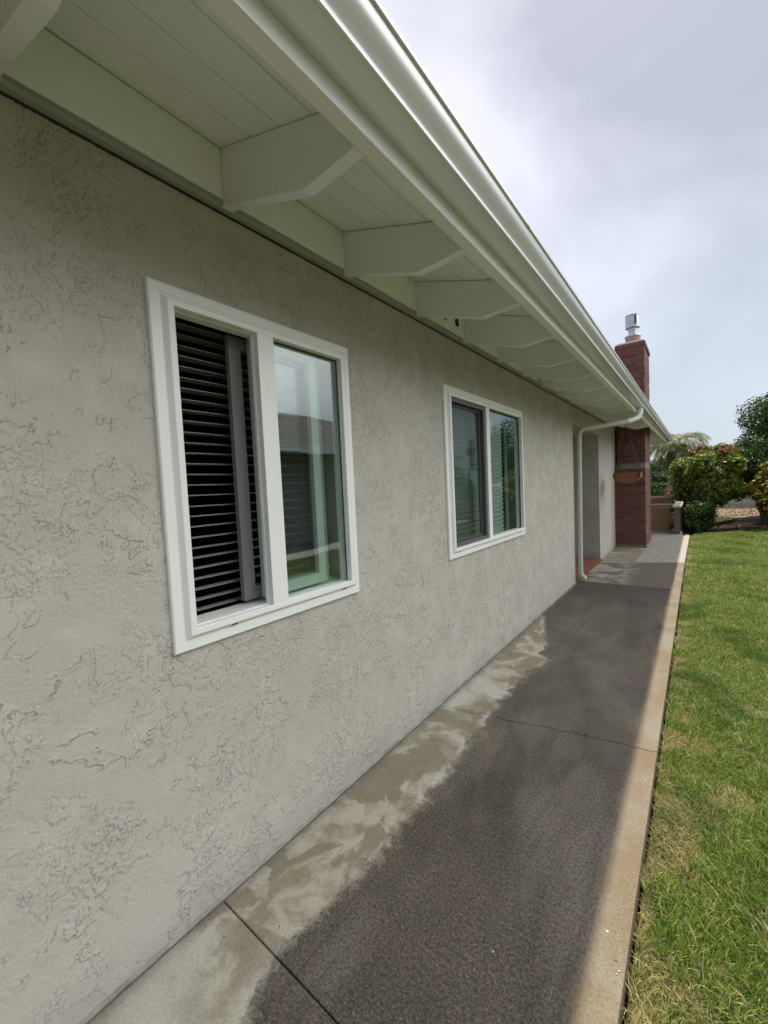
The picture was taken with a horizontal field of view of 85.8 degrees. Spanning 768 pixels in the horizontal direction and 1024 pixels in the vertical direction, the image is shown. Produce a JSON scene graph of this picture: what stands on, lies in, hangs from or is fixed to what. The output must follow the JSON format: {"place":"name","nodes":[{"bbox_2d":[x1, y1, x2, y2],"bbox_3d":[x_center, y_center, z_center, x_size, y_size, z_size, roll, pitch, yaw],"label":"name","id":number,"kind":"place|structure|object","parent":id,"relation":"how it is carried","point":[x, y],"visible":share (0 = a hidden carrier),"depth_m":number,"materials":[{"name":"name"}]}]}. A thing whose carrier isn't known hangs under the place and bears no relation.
{"place":"outdoors","nodes":[
{"label":"outdoors","id":0,"kind":"place"},
{"bbox_2d":[89,530,688,1023],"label":"path","id":1,"kind":"structure","parent":0,"point":[445,896],"depth_m":1.50,"materials":[{"name":"concrete"}]},
{"bbox_2d":[651,504,673,530],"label":"garden gate","id":2,"kind":"structure","parent":1,"relation":"on","point":[659,518],"depth_m":10.23,"materials":[{"name":"brown wood"}]},
{"bbox_2d":[379,0,767,475],"label":"sky","id":3,"kind":"structure","parent":0,"point":[630,137],"materials":[{"name":"white"}]},
{"bbox_2d":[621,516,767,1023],"bbox_3d":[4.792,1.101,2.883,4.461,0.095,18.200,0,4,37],"label":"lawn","id":4,"kind":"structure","parent":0,"point":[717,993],"depth_m":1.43,"materials":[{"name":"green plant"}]},
{"bbox_2d":[623,477,767,1023],"bbox_3d":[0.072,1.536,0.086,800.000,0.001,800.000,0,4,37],"label":"ground","id":5,"kind":"structure","parent":0,"point":[750,522],"depth_m":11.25,"materials":[{"name":"soil"}]},
{"bbox_2d":[78,583,575,1023],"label":"footing strip","id":6,"kind":"object","parent":5,"relation":"on","point":[124,986],"visible":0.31,"depth_m":1.53,"materials":[{"name":"grey concrete"}]},
{"bbox_2d":[0,0,672,1023],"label":"house","id":7,"kind":"structure","parent":5,"relation":"on","point":[324,396],"depth_m":1.34,"materials":[{"name":"paint"}]},
{"bbox_2d":[144,276,359,655],"bbox_3d":[-0.459,-0.181,1.718,0.227,1.198,0.998,0,4,37],"label":"window","id":8,"kind":"structure","parent":7,"relation":"in","point":[267,343],"depth_m":1.58,"materials":[{"name":"white plastic"}]},
{"bbox_2d":[442,384,524,560],"bbox_3d":[0.781,-0.329,3.292,0.155,1.203,1.620,0,4,37],"label":"window","id":9,"kind":"structure","parent":7,"relation":"in","point":[471,422],"depth_m":3.20,"materials":[{"name":"white plastic"}]},
{"bbox_2d":[612,424,642,483],"bbox_3d":[4.123,-1.015,6.998,0.413,1.055,0.348,0,4,37],"label":"hanging planter","id":10,"kind":"object","parent":7,"relation":"hanging from","point":[624,478],"visible":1,"depth_m":6.95,"materials":[{"name":"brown wood"}]},
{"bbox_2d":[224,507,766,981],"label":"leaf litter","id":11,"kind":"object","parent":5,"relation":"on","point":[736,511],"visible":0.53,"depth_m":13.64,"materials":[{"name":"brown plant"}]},
{"bbox_2d":[646,458,668,495],"bbox_3d":[14.193,-1.744,22.417,2.500,2.727,2.439,-3,3,-6],"label":"background tree","id":12,"kind":"object","parent":5,"relation":"on","point":[659,476],"visible":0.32,"depth_m":21.67,"materials":[{"name":"green plant"}]},
{"bbox_2d":[650,482,676,505],"bbox_3d":[12.204,-0.819,20.039,5.279,1.286,0.730,0,4,37],"label":"clipped hedge","id":13,"kind":"object","parent":5,"relation":"on","point":[659,486],"visible":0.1,"depth_m":19.40,"materials":[{"name":"green plant"}]},
{"bbox_2d":[651,496,675,510],"bbox_3d":[9.585,-0.170,14.625,1.480,0.765,0.100,0,4,37],"label":"fence","id":14,"kind":"object","parent":5,"relation":"on","point":[659,499],"visible":0.26,"depth_m":14.50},
{"bbox_2d":[664,489,673,495],"bbox_3d":[9.930,-0.674,14.342,0.325,0.238,0.320,0,4,37],"label":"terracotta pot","id":15,"kind":"object","parent":14,"relation":"on","point":[667,492],"visible":0.47,"depth_m":14.26,"materials":[{"name":"orange ceramic"}]},
{"bbox_2d":[672,498,683,533],"bbox_3d":[8.569,0.032,11.921,0.170,0.762,5.830,0,4,37],"label":"gate post","id":16,"kind":"object","parent":5,"relation":"on","point":[678,520],"visible":0.56,"depth_m":9.67,"materials":[{"name":"grey concrete"}]},
{"bbox_2d":[650,431,711,499],"bbox_3d":[10.538,-1.328,14.909,2.036,3.090,1.968,-2,3,8],"label":"leaning palm","id":17,"kind":"object","parent":5,"relation":"on","point":[674,449],"visible":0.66,"depth_m":14.56,"materials":[{"name":"green plant"}]},
{"bbox_2d":[680,497,716,533],"bbox_3d":[8.090,0.102,10.683,0.803,0.969,1.604,0,4,37],"label":"dark bush","id":18,"kind":"object","parent":5,"relation":"on","point":[693,509],"visible":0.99,"depth_m":10.44,"materials":[{"name":"green plant"}]},
{"bbox_2d":[668,442,748,530],"bbox_3d":[8.807,-0.663,11.259,1.813,2.421,1.987,0,4,37],"label":"rounded shrub","id":19,"kind":"object","parent":5,"relation":"on","point":[711,472],"visible":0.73,"depth_m":10.75,"materials":[{"name":"green plant"}]},
{"bbox_2d":[674,496,757,508],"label":"block wall","id":20,"kind":"structure","parent":5,"relation":"on","point":[747,503],"depth_m":16.55,"materials":[{"name":"grey concrete"}]},
{"bbox_2d":[712,519,733,526],"bbox_3d":[9.649,0.339,12.301,3.414,0.105,0.797,-5,4,-39],"label":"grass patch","id":21,"kind":"object","parent":5,"relation":"on","point":[727,521],"visible":0.3,"depth_m":12.37,"materials":[{"name":"green plant"}]},
{"bbox_2d":[716,508,759,520],"bbox_3d":[13.376,0.092,13.647,5.200,0.100,5.200,0,4,37],"label":"mulch bed","id":22,"kind":"object","parent":5,"relation":"on","point":[736,519],"depth_m":14.50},
{"bbox_2d":[738,515,759,519],"bbox_3d":[12.965,0.073,13.350,4.261,0.110,0.447,-3,3,-12],"label":"edging stone","id":23,"kind":"object","parent":22,"relation":"on","point":[749,517],"visible":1,"depth_m":12.84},
{"bbox_2d":[732,392,767,447],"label":"dark leafy tree","id":24,"kind":"object","parent":5,"relation":"on","point":[758,422],"visible":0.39,"depth_m":12.59,"materials":[{"name":"green plant"}]},
{"bbox_2d":[733,433,767,525],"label":"shaded shrub","id":25,"kind":"object","parent":5,"relation":"on","point":[755,452],"visible":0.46,"depth_m":11.23,"materials":[{"name":"green plant"}]},
{"bbox_2d":[744,461,767,513],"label":"broad leaved shrub","id":26,"kind":"object","parent":5,"relation":"on","point":[757,489],"visible":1,"depth_m":10.15,"materials":[{"name":"green plant"}]}
]}

